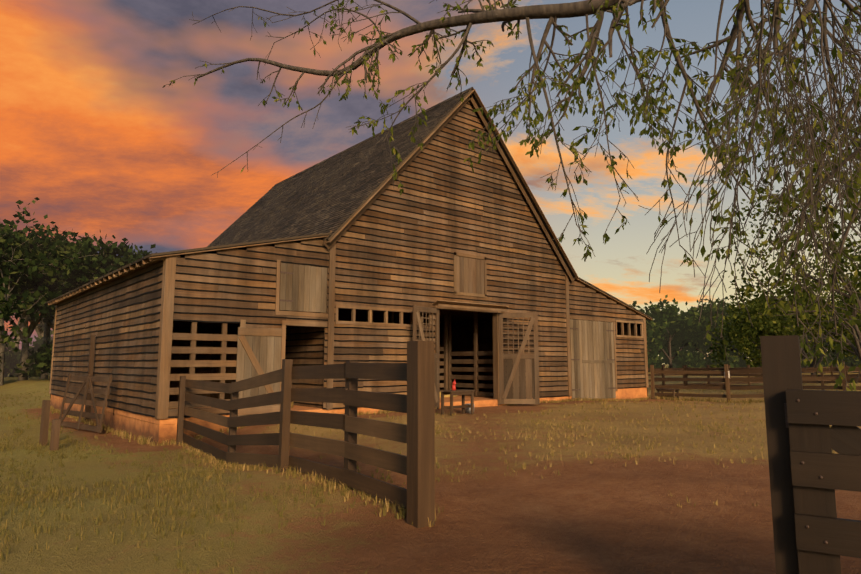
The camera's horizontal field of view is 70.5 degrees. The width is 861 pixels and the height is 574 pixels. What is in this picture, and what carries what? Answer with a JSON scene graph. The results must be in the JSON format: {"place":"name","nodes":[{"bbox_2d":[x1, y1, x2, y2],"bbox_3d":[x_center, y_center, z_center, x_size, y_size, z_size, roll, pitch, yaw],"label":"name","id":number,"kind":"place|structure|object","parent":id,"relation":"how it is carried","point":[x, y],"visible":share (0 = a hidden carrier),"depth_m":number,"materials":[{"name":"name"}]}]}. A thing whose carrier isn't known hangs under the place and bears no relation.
{"place":"outdoors","nodes":[
{"label":"outdoors","id":0,"kind":"place"},
{"bbox_2d":[365,256,493,396],"bbox_3d":[0.254,1.757,23.197,4.400,5.369,3.521,6,-9,-40],"label":"barn interior wood","id":1,"kind":"object","parent":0,"point":[470,274],"visible":0.25,"depth_m":24.28,"materials":[{"name":"brown wood"}]},
{"bbox_2d":[0,364,860,573],"bbox_3d":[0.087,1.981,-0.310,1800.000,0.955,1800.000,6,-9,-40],"label":"ground","id":2,"kind":"structure","parent":0,"point":[601,514],"depth_m":6.78,"materials":[{"name":"brown soil"}]},
{"bbox_2d":[0,197,156,385],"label":"tree","id":3,"kind":"object","parent":2,"relation":"on","point":[40,355],"depth_m":53.52,"materials":[{"name":"green plant"}]},
{"bbox_2d":[50,387,646,444],"bbox_3d":[-3.223,5.342,27.908,22.110,1.420,15.760,6,-9,-40],"label":"foundation","id":4,"kind":"object","parent":2,"relation":"on","point":[159,432],"depth_m":17.90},
{"bbox_2d":[50,141,647,414],"bbox_3d":[-3.223,-0.751,28.667,22.150,11.700,15.800,6,-9,-40],"label":"barn interior","id":5,"kind":"object","parent":2,"relation":"on","point":[462,331],"visible":0.1,"depth_m":26.97,"materials":[{"name":"brown wood"}]},
{"bbox_2d":[50,96,645,417],"bbox_3d":[-3.224,-0.797,28.651,22.180,11.633,15.830,6,-9,-40],"label":"barn siding","id":6,"kind":"object","parent":5,"relation":"attached to","point":[381,239],"visible":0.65,"depth_m":20.48,"materials":[{"name":"brown wood"}]},
{"bbox_2d":[49,230,648,418],"bbox_3d":[-2.723,1.504,21.898,27.319,5.550,12.930,1,-7,-4],"label":"barn timber framing","id":7,"kind":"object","parent":6,"relation":"attached to","point":[165,377],"depth_m":16.97,"materials":[{"name":"brown wood"}]},
{"bbox_2d":[45,87,652,320],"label":"roof","id":8,"kind":"structure","parent":5,"relation":"attached to","point":[323,197],"depth_m":23.93,"materials":[{"name":"grey wood"}]},
{"bbox_2d":[48,89,652,320],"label":"roof trim","id":9,"kind":"structure","parent":8,"relation":"attached to","point":[150,261],"depth_m":21.85,"materials":[{"name":"brown wood"}]},
{"bbox_2d":[236,263,615,415],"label":"barn doors","id":10,"kind":"structure","parent":5,"relation":"attached to","point":[303,288],"depth_m":18.08,"materials":[{"name":"brown wood"}]},
{"bbox_2d":[279,271,615,390],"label":"door hinges","id":11,"kind":"object","parent":10,"relation":"attached to","point":[570,328],"visible":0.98,"depth_m":25.33,"materials":[{"name":"black metal"}]},
{"bbox_2d":[413,305,439,407],"bbox_3d":[-0.131,2.333,20.180,0.086,3.360,1.450,-5,-9,36],"label":"door leaf","id":12,"kind":"object","parent":5,"relation":"attached to","point":[417,310],"visible":0.54,"depth_m":20.50,"materials":[{"name":"brown wood"}]},
{"bbox_2d":[498,312,539,404],"bbox_3d":[3.255,2.621,22.486,1.450,3.360,0.086,-2,-7,12],"label":"door leaf","id":13,"kind":"object","parent":5,"relation":"attached to","point":[515,380],"visible":0.98,"depth_m":22.44,"materials":[{"name":"brown wood"}]},
{"bbox_2d":[39,335,679,450],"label":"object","id":14,"kind":"object","parent":2,"relation":"on","point":[89,391],"visible":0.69,"depth_m":18.14,"materials":[{"name":"brown wood"}]},
{"bbox_2d":[452,379,455,389],"bbox_3d":[0.711,2.962,18.509,0.147,0.340,0.140,6,-9,-40],"label":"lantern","id":15,"kind":"object","parent":14,"relation":"on","point":[453,385],"visible":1,"depth_m":18.47,"materials":[{"name":"red metal"}]},
{"bbox_2d":[0,388,841,573],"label":"grass tufts","id":16,"kind":"object","parent":2,"relation":"on","point":[141,440],"visible":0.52,"depth_m":9.23,"materials":[{"name":"green plant"}]},
{"bbox_2d":[465,403,470,412],"bbox_3d":[1.235,3.812,19.174,0.307,0.296,0.300,6,-9,-40],"label":"bucket","id":17,"kind":"object","parent":2,"relation":"on","point":[467,410],"visible":0.52,"depth_m":19.05,"materials":[{"name":"grey metal"}]},
{"bbox_2d":[162,0,860,390],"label":"tree","id":18,"kind":"object","parent":2,"relation":"on","point":[551,12],"depth_m":5.43,"materials":[{"name":"plant"}]},
{"bbox_2d":[176,335,860,573],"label":"fences","id":19,"kind":"object","parent":2,"relation":"on","point":[802,496],"visible":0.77,"depth_m":6.04,"materials":[{"name":"brown wood"}]},
{"bbox_2d":[784,399,827,543],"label":"bolts","id":20,"kind":"object","parent":19,"relation":"attached to","point":[787,426],"visible":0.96,"depth_m":3.04,"materials":[{"name":"brown metal"}]},
{"bbox_2d":[629,295,860,373],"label":"tree","id":21,"kind":"object","parent":2,"relation":"on","point":[688,327],"depth_m":109.77,"materials":[{"name":"green plant"}]},
{"bbox_2d":[705,140,860,380],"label":"tree","id":22,"kind":"object","parent":2,"relation":"on","point":[770,325],"depth_m":37.76,"materials":[{"name":"green plant"}]},
{"label":"barn floor","id":23,"kind":"structure","parent":2,"relation":"on","visible":0},
{"bbox_2d":[291,392,456,407],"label":"hay bales","id":24,"kind":"object","parent":23,"relation":"on","point":[440,397],"depth_m":23.94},
{"bbox_2d":[0,0,860,363],"label":"sky","id":25,"kind":"structure","parent":0,"point":[90,129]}
]}

